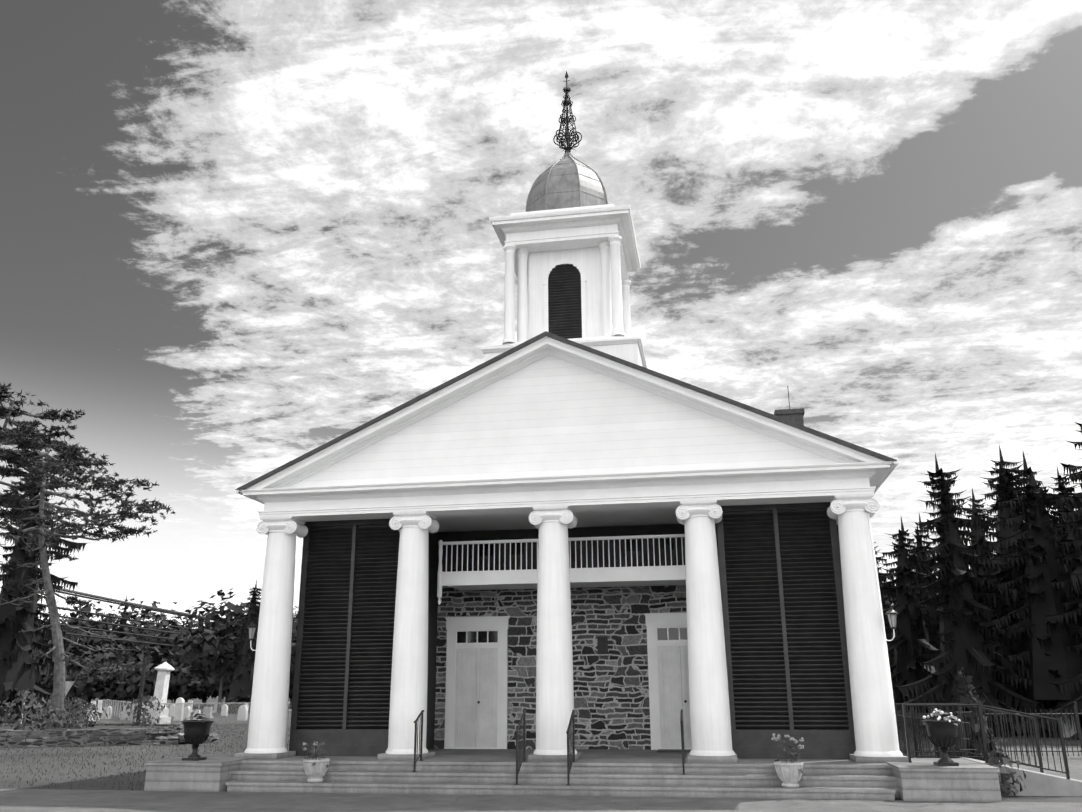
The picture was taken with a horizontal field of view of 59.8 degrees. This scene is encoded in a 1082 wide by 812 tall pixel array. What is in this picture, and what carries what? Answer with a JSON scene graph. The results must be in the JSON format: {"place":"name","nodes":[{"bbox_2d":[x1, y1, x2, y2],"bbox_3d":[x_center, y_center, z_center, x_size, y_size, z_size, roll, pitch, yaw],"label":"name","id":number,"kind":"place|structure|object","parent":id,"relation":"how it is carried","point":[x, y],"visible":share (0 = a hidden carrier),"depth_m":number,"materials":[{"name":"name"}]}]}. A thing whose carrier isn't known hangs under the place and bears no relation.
{"place":"outdoors","nodes":[
{"label":"outdoors","id":0,"kind":"place"},
{"bbox_2d":[30,707,291,710],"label":"road","id":1,"kind":"structure","parent":0,"point":[193,708],"depth_m":113.56,"materials":[{"name":"asphalt"}]},
{"bbox_2d":[40,600,130,701],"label":"tree","id":2,"kind":"object","parent":1,"relation":"on","point":[88,624],"visible":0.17,"depth_m":120.67,"materials":[{"name":"black plant"}]},
{"bbox_2d":[70,644,139,705],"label":"understorey tree","id":3,"kind":"object","parent":1,"relation":"on","point":[113,652],"depth_m":114.21,"materials":[{"name":"black plant"}]},
{"bbox_2d":[91,646,142,706],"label":"understorey tree","id":4,"kind":"object","parent":1,"relation":"on","point":[114,689],"visible":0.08,"depth_m":111.12,"materials":[{"name":"black plant"}]},
{"bbox_2d":[97,649,174,700],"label":"understorey tree","id":5,"kind":"object","parent":1,"relation":"on","point":[127,681],"visible":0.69,"depth_m":108.46,"materials":[{"name":"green plant"}]},
{"bbox_2d":[110,614,174,698],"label":"tree","id":6,"kind":"object","parent":1,"relation":"on","point":[139,647],"visible":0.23,"depth_m":117.28,"materials":[{"name":"black plant"}]},
{"bbox_2d":[108,646,193,699],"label":"understorey tree","id":7,"kind":"object","parent":1,"relation":"on","point":[171,682],"visible":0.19,"depth_m":109.99,"materials":[{"name":"black plant"}]},
{"bbox_2d":[167,663,197,702],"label":"understorey tree","id":8,"kind":"object","parent":1,"relation":"on","point":[176,697],"depth_m":115.04,"materials":[{"name":"black plant"}]},
{"bbox_2d":[170,653,218,701],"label":"understorey tree","id":9,"kind":"object","parent":1,"relation":"on","point":[184,680],"visible":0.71,"depth_m":110.39,"materials":[{"name":"black plant"}]},
{"bbox_2d":[191,667,234,706],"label":"understorey tree","id":10,"kind":"object","parent":1,"relation":"on","point":[215,681],"visible":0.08,"depth_m":108.15,"materials":[{"name":"black plant"}]},
{"bbox_2d":[0,748,1081,811],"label":"asphalt forecourt","id":11,"kind":"structure","parent":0,"point":[33,800],"depth_m":15.73,"materials":[{"name":"asphalt"}]},
{"bbox_2d":[144,754,252,791],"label":"block","id":12,"kind":"structure","parent":11,"relation":"on","point":[211,772],"depth_m":18.03,"materials":[{"name":"stone"}]},
{"bbox_2d":[181,713,215,760],"bbox_3d":[-6.837,6.571,18.731,0.656,0.883,0.678,9,-19,-27],"label":"urn","id":13,"kind":"object","parent":12,"relation":"on","point":[196,733],"visible":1,"depth_m":18.56,"materials":[{"name":"black metal"}]},
{"bbox_2d":[897,702,1081,755],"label":"metal fence","id":14,"kind":"object","parent":11,"relation":"on","point":[1076,713],"visible":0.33,"depth_m":25.28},
{"bbox_2d":[959,757,1081,795],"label":"access ramp","id":15,"kind":"structure","parent":11,"relation":"on","point":[1035,783],"depth_m":16.43,"materials":[{"name":"concrete"}]},
{"bbox_2d":[894,702,1069,779],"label":"ramp railings","id":16,"kind":"object","parent":15,"relation":"on","point":[982,730],"visible":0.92,"depth_m":17.02,"materials":[{"name":"black metal"}]},
{"bbox_2d":[0,696,1081,802],"bbox_3d":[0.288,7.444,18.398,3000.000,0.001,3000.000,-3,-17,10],"label":"ground grass","id":17,"kind":"structure","parent":0,"point":[57,775],"depth_m":26.84,"materials":[{"name":"plant"}]},
{"bbox_2d":[28,664,50,699],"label":"understorey tree","id":18,"kind":"object","parent":17,"relation":"on","point":[39,680],"visible":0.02,"depth_m":110.75,"materials":[{"name":"black plant"}]},
{"bbox_2d":[0,474,86,723],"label":"spruce tree","id":19,"kind":"object","parent":17,"relation":"on","point":[17,648],"visible":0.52,"depth_m":45.63,"materials":[{"name":"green plant"}]},
{"bbox_2d":[17,679,74,723],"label":"road signs","id":20,"kind":"object","parent":17,"relation":"on","point":[24,684],"visible":0.48,"depth_m":42.81,"materials":[{"name":"black metal"}]},
{"bbox_2d":[37,611,69,649],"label":"tree","id":21,"kind":"object","parent":17,"relation":"on","point":[40,639],"visible":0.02,"depth_m":114.34,"materials":[{"name":"black plant"}]},
{"bbox_2d":[30,633,77,702],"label":"understorey tree","id":22,"kind":"object","parent":17,"relation":"on","point":[39,675],"visible":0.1,"depth_m":111.22,"materials":[{"name":"black plant"}]},
{"bbox_2d":[0,382,118,569],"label":"pine tree","id":23,"kind":"object","parent":17,"relation":"on","point":[6,413],"visible":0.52,"depth_m":44.49,"materials":[{"name":"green plant"}]},
{"bbox_2d":[36,645,109,701],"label":"understorey tree","id":24,"kind":"object","parent":17,"relation":"on","point":[78,688],"visible":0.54,"depth_m":109.17,"materials":[{"name":"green plant"}]},
{"bbox_2d":[48,645,117,702],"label":"understorey tree","id":25,"kind":"object","parent":17,"relation":"on","point":[80,654],"visible":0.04,"depth_m":111.23,"materials":[{"name":"black plant"}]},
{"bbox_2d":[0,427,175,727],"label":"old pine tree","id":26,"kind":"object","parent":17,"relation":"on","point":[21,458],"visible":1,"depth_m":39.22,"materials":[{"name":"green plant"}]},
{"bbox_2d":[63,617,121,702],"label":"tree","id":27,"kind":"object","parent":17,"relation":"on","point":[93,642],"visible":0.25,"depth_m":114.85,"materials":[{"name":"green plant"}]},
{"bbox_2d":[64,605,120,702],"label":"tree","id":28,"kind":"object","parent":17,"relation":"on","point":[82,614],"depth_m":130.96,"materials":[{"name":"black plant"}]},
{"bbox_2d":[0,723,218,747],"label":"stone bed wall","id":29,"kind":"structure","parent":17,"relation":"on","point":[113,734],"depth_m":33.58,"materials":[{"name":"grey stone"}]},
{"bbox_2d":[0,699,19,726],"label":"shrub","id":30,"kind":"object","parent":29,"relation":"on","point":[6,709],"visible":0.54,"depth_m":39.24,"materials":[{"name":"grey plant"}]},
{"bbox_2d":[0,688,55,729],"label":"shrub","id":31,"kind":"object","parent":29,"relation":"on","point":[29,693],"visible":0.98,"depth_m":34.26,"materials":[{"name":"grey plant"}]},
{"bbox_2d":[30,711,62,729],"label":"shrub","id":32,"kind":"object","parent":29,"relation":"on","point":[45,717],"visible":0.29,"depth_m":34.88,"materials":[{"name":"grey plant"}]},
{"bbox_2d":[22,704,77,730],"bbox_3d":[-17.541,11.217,33.805,1.796,0.964,1.858,-3,-17,10],"label":"shrub","id":33,"kind":"object","parent":29,"relation":"on","point":[58,715],"visible":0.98,"depth_m":33.59,"materials":[{"name":"grey plant"}]},
{"bbox_2d":[40,692,68,722],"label":"shrub","id":34,"kind":"object","parent":29,"relation":"on","point":[65,698],"visible":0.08,"depth_m":39.04,"materials":[{"name":"grey plant"}]},
{"bbox_2d":[55,697,86,727],"bbox_3d":[-18.906,12.299,37.785,1.580,1.205,1.624,-3,-17,10],"label":"shrub","id":35,"kind":"object","parent":29,"relation":"on","point":[81,705],"visible":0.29,"depth_m":37.66,"materials":[{"name":"grey plant"}]},
{"bbox_2d":[57,709,85,727],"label":"shrub","id":36,"kind":"object","parent":29,"relation":"on","point":[67,724],"visible":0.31,"depth_m":37.18,"materials":[{"name":"grey plant"}]},
{"bbox_2d":[58,697,96,728],"bbox_3d":[-18.122,12.005,36.781,1.485,1.211,1.551,-3,-17,10],"label":"shrub","id":37,"kind":"object","parent":29,"relation":"on","point":[73,707],"visible":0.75,"depth_m":36.61,"materials":[{"name":"grey plant"}]},
{"bbox_2d":[71,703,107,727],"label":"shrub","id":38,"kind":"object","parent":29,"relation":"on","point":[88,705],"visible":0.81,"depth_m":36.96,"materials":[{"name":"grey plant"}]},
{"bbox_2d":[120,694,165,726],"bbox_3d":[-15.965,12.247,37.906,1.652,1.355,1.834,12,-21,-35],"label":"shrub","id":39,"kind":"object","parent":29,"relation":"on","point":[145,698],"visible":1,"depth_m":37.70,"materials":[{"name":"grey plant"}]},
{"bbox_2d":[90,596,134,706],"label":"spruce tree","id":40,"kind":"object","parent":17,"relation":"on","point":[125,607],"visible":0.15,"depth_m":131.55,"materials":[{"name":"black plant"}]},
{"bbox_2d":[73,598,173,706],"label":"tree","id":41,"kind":"object","parent":17,"relation":"on","point":[143,612],"visible":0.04,"depth_m":133.63,"materials":[{"name":"black plant"}]},
{"bbox_2d":[100,657,146,721],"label":"sign post bracket","id":42,"kind":"object","parent":17,"relation":"on","point":[142,682],"visible":0.65,"depth_m":40.75,"materials":[{"name":"black metal"}]},
{"bbox_2d":[103,699,145,722],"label":"chain link fence","id":43,"kind":"object","parent":17,"relation":"on","point":[124,704],"visible":0.44,"depth_m":73.83,"materials":[{"name":"grey"}]},
{"bbox_2d":[94,603,159,706],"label":"tree","id":44,"kind":"object","parent":17,"relation":"on","point":[122,621],"visible":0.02,"depth_m":124.41,"materials":[{"name":"black plant"}]},
{"bbox_2d":[121,615,193,664],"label":"tree","id":45,"kind":"object","parent":17,"relation":"on","point":[165,650],"visible":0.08,"depth_m":117.65,"materials":[{"name":"black plant"}]},
{"bbox_2d":[145,662,174,723],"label":"monument pillar","id":46,"kind":"structure","parent":17,"relation":"on","point":[164,669],"depth_m":58.62,"materials":[{"name":"stone"}]},
{"bbox_2d":[130,598,195,634],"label":"tree","id":47,"kind":"object","parent":17,"relation":"on","point":[175,620],"visible":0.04,"depth_m":138.66,"materials":[{"name":"black plant"}]},
{"bbox_2d":[145,600,234,707],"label":"tree","id":48,"kind":"object","parent":17,"relation":"on","point":[174,637],"depth_m":118.03,"materials":[{"name":"black plant"}]},
{"bbox_2d":[176,662,214,706],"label":"understorey tree","id":49,"kind":"object","parent":17,"relation":"on","point":[212,695],"visible":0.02,"depth_m":114.54,"materials":[{"name":"black plant"}]},
{"bbox_2d":[198,672,227,697],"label":"understorey tree","id":50,"kind":"object","parent":17,"relation":"on","point":[209,690],"visible":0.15,"depth_m":110.88,"materials":[{"name":"black plant"}]},
{"bbox_2d":[171,588,258,711],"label":"tree","id":51,"kind":"object","parent":17,"relation":"on","point":[208,647],"visible":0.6,"depth_m":88.11,"materials":[{"name":"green plant"}]},
{"bbox_2d":[146,702,289,723],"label":"gravestones","id":52,"kind":"object","parent":17,"relation":"on","point":[188,707],"visible":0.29,"depth_m":56.09,"materials":[{"name":"grey"}]},
{"bbox_2d":[214,579,289,713],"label":"spruce tree","id":53,"kind":"object","parent":17,"relation":"on","point":[241,684],"visible":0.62,"depth_m":85.03,"materials":[{"name":"black plant"}]},
{"bbox_2d":[289,611,297,688],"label":"tree","id":54,"kind":"object","parent":17,"relation":"on","point":[293,644],"visible":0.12,"depth_m":91.91,"materials":[{"name":"black plant"}]},
{"bbox_2d":[0,724,1077,789],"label":"lawn grass","id":55,"kind":"structure","parent":17,"relation":"on","point":[12,760],"depth_m":28.05,"materials":[{"name":"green plant"}]},
{"bbox_2d":[226,749,898,799],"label":"porch steps","id":56,"kind":"structure","parent":17,"relation":"on","point":[623,773],"depth_m":17.32,"materials":[{"name":"stone"}]},
{"bbox_2d":[234,516,307,758],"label":"column","id":57,"kind":"structure","parent":56,"relation":"on","point":[268,714],"depth_m":19.95,"materials":[{"name":"white paint"}]},
{"bbox_2d":[247,620,256,650],"bbox_3d":[-6.221,4.119,20.716,0.406,2.460,0.216,-3,-17,10],"label":"lantern","id":58,"kind":"object","parent":57,"relation":"attached to","point":[252,627],"visible":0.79,"depth_m":20.43,"materials":[{"name":"black metal"}]},
{"bbox_2d":[301,741,329,782],"bbox_3d":[-4.267,6.751,17.866,0.546,0.729,0.661,-3,-17,10],"label":"potted plant","id":59,"kind":"object","parent":56,"relation":"on","point":[315,768],"visible":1,"depth_m":17.74,"materials":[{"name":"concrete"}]},
{"bbox_2d":[289,518,399,755],"bbox_3d":[-3.937,5.302,21.837,2.420,5.120,2.810,-3,-17,10],"label":"louvre enclosure","id":60,"kind":"object","parent":56,"relation":"on","point":[343,658],"visible":0.96,"depth_m":20.54,"materials":[{"name":"wood"}]},
{"bbox_2d":[377,511,438,759],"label":"column","id":61,"kind":"structure","parent":56,"relation":"on","point":[408,690],"depth_m":19.46,"materials":[{"name":"white paint"}]},
{"bbox_2d":[412,710,423,771],"bbox_3d":[-2.373,6.461,18.189,0.080,1.110,0.564,-3,-17,10],"label":"hand rail","id":62,"kind":"object","parent":56,"relation":"on","point":[420,715],"visible":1,"depth_m":18.20,"materials":[{"name":"black metal"}]},
{"bbox_2d":[514,710,526,784],"bbox_3d":[-0.382,6.373,17.645,0.080,1.280,0.904,-3,-17,10],"label":"hand rail","id":63,"kind":"object","parent":56,"relation":"on","point":[518,744],"visible":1,"depth_m":17.65,"materials":[{"name":"black metal"}]},
{"bbox_2d":[528,506,581,760],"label":"column","id":64,"kind":"structure","parent":56,"relation":"on","point":[554,681],"depth_m":18.95,"materials":[{"name":"white paint"}]},
{"bbox_2d":[566,710,575,784],"bbox_3d":[0.553,6.320,17.487,0.080,1.280,0.904,-3,-17,10],"label":"hand rail","id":65,"kind":"object","parent":56,"relation":"on","point":[570,731],"visible":1,"depth_m":17.47,"materials":[{"name":"black metal"}]},
{"bbox_2d":[426,523,719,749],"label":"enclosure interior walls","id":66,"kind":"structure","parent":56,"relation":"on","point":[432,592],"depth_m":22.52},
{"bbox_2d":[680,709,685,774],"bbox_3d":[2.610,6.178,17.351,0.080,1.110,0.564,-3,-17,10],"label":"hand rail","id":67,"kind":"object","parent":56,"relation":"on","point":[682,739],"visible":1,"depth_m":17.20,"materials":[{"name":"black metal"}]},
{"bbox_2d":[675,500,737,761],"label":"column","id":68,"kind":"structure","parent":56,"relation":"on","point":[711,736],"depth_m":18.42,"materials":[{"name":"white paint"}]},
{"bbox_2d":[717,502,855,758],"bbox_3d":[5.141,4.787,20.311,2.420,5.120,2.810,-3,-17,10],"label":"louvre enclosure","id":69,"kind":"object","parent":56,"relation":"on","point":[781,586],"visible":0.98,"depth_m":18.99,"materials":[{"name":"wood"}]},
{"bbox_2d":[771,733,803,787],"bbox_3d":[4.339,6.194,16.472,0.582,0.892,0.593,-3,-17,10],"label":"potted plant","id":70,"kind":"object","parent":56,"relation":"on","point":[789,773],"visible":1,"depth_m":16.33,"materials":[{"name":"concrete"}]},
{"bbox_2d":[827,494,907,762],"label":"column","id":71,"kind":"structure","parent":56,"relation":"on","point":[875,724],"depth_m":17.92,"materials":[{"name":"white paint"}]},
{"bbox_2d":[867,514,898,640],"bbox_3d":[6.629,3.266,18.144,0.216,2.461,0.394,6,-18,-19],"label":"lantern","id":72,"kind":"object","parent":71,"relation":"attached to","point":[891,613],"visible":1,"depth_m":17.85,"materials":[{"name":"white paint"}]},
{"bbox_2d":[234,457,899,503],"bbox_3d":[2.566,8.217,31.682,13.920,6.050,27.720,-3,-17,10],"label":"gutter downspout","id":73,"kind":"object","parent":17,"relation":"on","point":[894,464],"visible":0.06,"depth_m":19.36,"materials":[{"name":"white paint"}]},
{"bbox_2d":[82,698,1076,737],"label":"headstones","id":74,"kind":"object","parent":17,"relation":"on","point":[174,713],"visible":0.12,"depth_m":66.21,"materials":[{"name":"stone"}]},
{"bbox_2d":[874,542,895,665],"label":"spruce tree","id":75,"kind":"object","parent":17,"relation":"on","point":[885,606],"visible":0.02,"depth_m":59.30,"materials":[{"name":"black plant"}]},
{"bbox_2d":[878,517,943,728],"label":"spruce tree","id":76,"kind":"object","parent":17,"relation":"on","point":[910,644],"visible":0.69,"depth_m":45.53,"materials":[{"name":"black plant"}]},
{"bbox_2d":[884,514,939,647],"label":"spruce tree","id":77,"kind":"object","parent":17,"relation":"on","point":[918,535],"visible":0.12,"depth_m":52.28,"materials":[{"name":"black plant"}]},
{"bbox_2d":[894,705,964,757],"bbox_3d":[8.950,7.756,22.091,0.086,1.445,7.851,-3,-17,10],"label":"metal fence","id":78,"kind":"object","parent":17,"relation":"on","point":[901,731],"visible":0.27,"depth_m":22.60,"materials":[{"name":"metal"}]},
{"bbox_2d":[886,758,1001,801],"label":"block","id":79,"kind":"structure","parent":17,"relation":"on","point":[927,779],"depth_m":15.73,"materials":[{"name":"concrete"}]},
{"bbox_2d":[920,708,960,765],"bbox_3d":[7.002,5.759,16.407,0.687,0.937,0.664,-3,-17,10],"label":"urn","id":80,"kind":"object","parent":79,"relation":"on","point":[942,735],"visible":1,"depth_m":16.24,"materials":[{"name":"black metal"}]},
{"bbox_2d":[948,667,1000,761],"bbox_3d":[9.399,6.910,20.686,1.335,2.316,1.266,-3,-17,10],"label":"arborvitae shrub","id":81,"kind":"object","parent":17,"relation":"on","point":[963,691],"visible":0.46,"depth_m":20.53,"materials":[{"name":"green plant"}]},
{"bbox_2d":[892,454,1059,736],"bbox_3d":[17.570,8.748,39.360,8.813,14.503,9.731,-3,-17,10],"label":"spruce tree","id":82,"kind":"object","parent":17,"relation":"on","point":[957,589],"visible":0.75,"depth_m":39.37,"materials":[{"name":"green plant"}]},
{"bbox_2d":[962,489,996,661],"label":"spruce tree","id":83,"kind":"object","parent":17,"relation":"on","point":[976,512],"visible":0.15,"depth_m":55.86,"materials":[{"name":"black plant"}]},
{"bbox_2d":[988,747,1025,797],"bbox_3d":[8.099,6.407,16.442,0.648,0.851,0.724,7,-19,-24],"label":"ramp vine shrub","id":84,"kind":"object","parent":17,"relation":"on","point":[1011,772],"visible":0.69,"depth_m":16.31,"materials":[{"name":"grey plant"}]},
{"bbox_2d":[971,452,1081,737],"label":"spruce tree","id":85,"kind":"object","parent":17,"relation":"on","point":[1045,656],"visible":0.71,"depth_m":38.54,"materials":[{"name":"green plant"}]},
{"bbox_2d":[977,445,1075,732],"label":"spruce tree","id":86,"kind":"object","parent":17,"relation":"on","point":[1004,481],"visible":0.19,"depth_m":43.30,"materials":[{"name":"black plant"}]},
{"bbox_2d":[1002,422,1081,739],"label":"spruce tree","id":87,"kind":"object","parent":17,"relation":"on","point":[1071,577],"visible":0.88,"depth_m":36.91,"materials":[{"name":"black plant"}]},
{"bbox_2d":[1047,468,1081,606],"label":"spruce tree","id":88,"kind":"object","parent":17,"relation":"on","point":[1075,534],"visible":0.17,"depth_m":53.47,"materials":[{"name":"black plant"}]},
{"bbox_2d":[0,0,1081,629],"label":"sky","id":89,"kind":"structure","parent":0,"point":[238,237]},
{"bbox_2d":[434,575,841,749],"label":"church stone walls","id":90,"kind":"structure","parent":0,"point":[611,701],"depth_m":22.25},
{"bbox_2d":[444,616,509,748],"bbox_3d":[-1.540,6.567,22.439,1.580,3.020,0.120,-3,-17,10],"label":"door","id":91,"kind":"structure","parent":90,"relation":"attached to","point":[476,704],"depth_m":22.44,"materials":[{"name":"white paint"}]},
{"bbox_2d":[240,461,891,531],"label":"entablature","id":92,"kind":"structure","parent":90,"relation":"attached to","point":[627,499],"depth_m":19.76,"materials":[{"name":"white paint"}]},
{"bbox_2d":[437,534,685,604],"bbox_3d":[0.677,3.878,21.916,5.920,1.480,1.740,-3,-17,10],"label":"balcony railing","id":93,"kind":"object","parent":92,"relation":"attached to","point":[609,576],"depth_m":21.28,"materials":[{"name":"wood"}]},
{"bbox_2d":[242,336,883,489],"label":"raking cornice","id":94,"kind":"structure","parent":92,"relation":"on","point":[442,399],"depth_m":20.39,"materials":[{"name":"white paint"}]},
{"bbox_2d":[290,354,838,486],"bbox_3d":[0.218,0.229,20.413,12.640,2.900,0.288,-3,-17,10],"label":"tympanum","id":95,"kind":"object","parent":92,"relation":"on","point":[549,415],"visible":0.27,"depth_m":20.19,"materials":[{"name":"wood"}]},
{"bbox_2d":[236,331,896,489],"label":"roof","id":96,"kind":"structure","parent":92,"relation":"on","point":[585,348],"depth_m":20.20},
{"bbox_2d":[481,204,646,367],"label":"belfry tower","id":97,"kind":"structure","parent":96,"relation":"on","point":[598,244],"depth_m":23.61,"materials":[{"name":"wood"}]},
{"bbox_2d":[543,257,585,338],"bbox_3d":[0.598,-2.626,23.640,1.100,2.370,0.095,-3,-17,10],"label":"arched louver window","id":98,"kind":"structure","parent":97,"relation":"attached to","point":[564,280],"depth_m":23.64,"materials":[{"name":"black paint"}]},
{"bbox_2d":[526,151,607,211],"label":"dome","id":99,"kind":"structure","parent":97,"relation":"on","point":[567,180],"depth_m":24.66,"materials":[{"name":"metal"}]},
{"bbox_2d":[553,71,581,151],"bbox_3d":[0.733,-8.214,26.326,0.808,2.720,0.808,-3,-17,10],"label":"finial","id":100,"kind":"object","parent":99,"relation":"on","point":[566,120],"visible":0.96,"depth_m":26.15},
{"bbox_2d":[774,386,804,425],"bbox_3d":[7.864,2.039,29.338,0.900,5.600,0.900,-3,-17,10],"label":"chimney","id":101,"kind":"object","parent":96,"relation":"on","point":[794,415],"visible":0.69,"depth_m":29.43,"materials":[{"name":"brick"}]},
{"bbox_2d":[597,636,607,653],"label":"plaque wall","id":102,"kind":"structure","parent":90,"relation":"attached to","point":[602,645],"depth_m":22.19,"materials":[{"name":"black metal"}]},
{"bbox_2d":[644,613,691,749],"bbox_3d":[3.225,6.297,21.637,1.580,3.020,0.120,-3,-17,10],"label":"door","id":103,"kind":"structure","parent":90,"relation":"attached to","point":[667,647],"depth_m":21.70,"materials":[{"name":"white paint"}]},
{"bbox_2d":[437,523,841,574],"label":"gallery wall","id":104,"kind":"structure","parent":0,"point":[630,530],"depth_m":22.93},
{"bbox_2d":[657,749,691,751],"bbox_3d":[3.124,7.588,20.720,1.100,0.018,0.750,-3,-17,10],"label":"threshold","id":105,"kind":"object","parent":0,"point":[673,750],"depth_m":20.70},
{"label":"utility poles","id":106,"kind":"object","parent":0,"visible":0},
{"bbox_2d":[1,580,229,646],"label":"power lines","id":107,"kind":"object","parent":106,"relation":"attached to","point":[125,603],"visible":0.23,"depth_m":80.86,"materials":[{"name":"black metal"}]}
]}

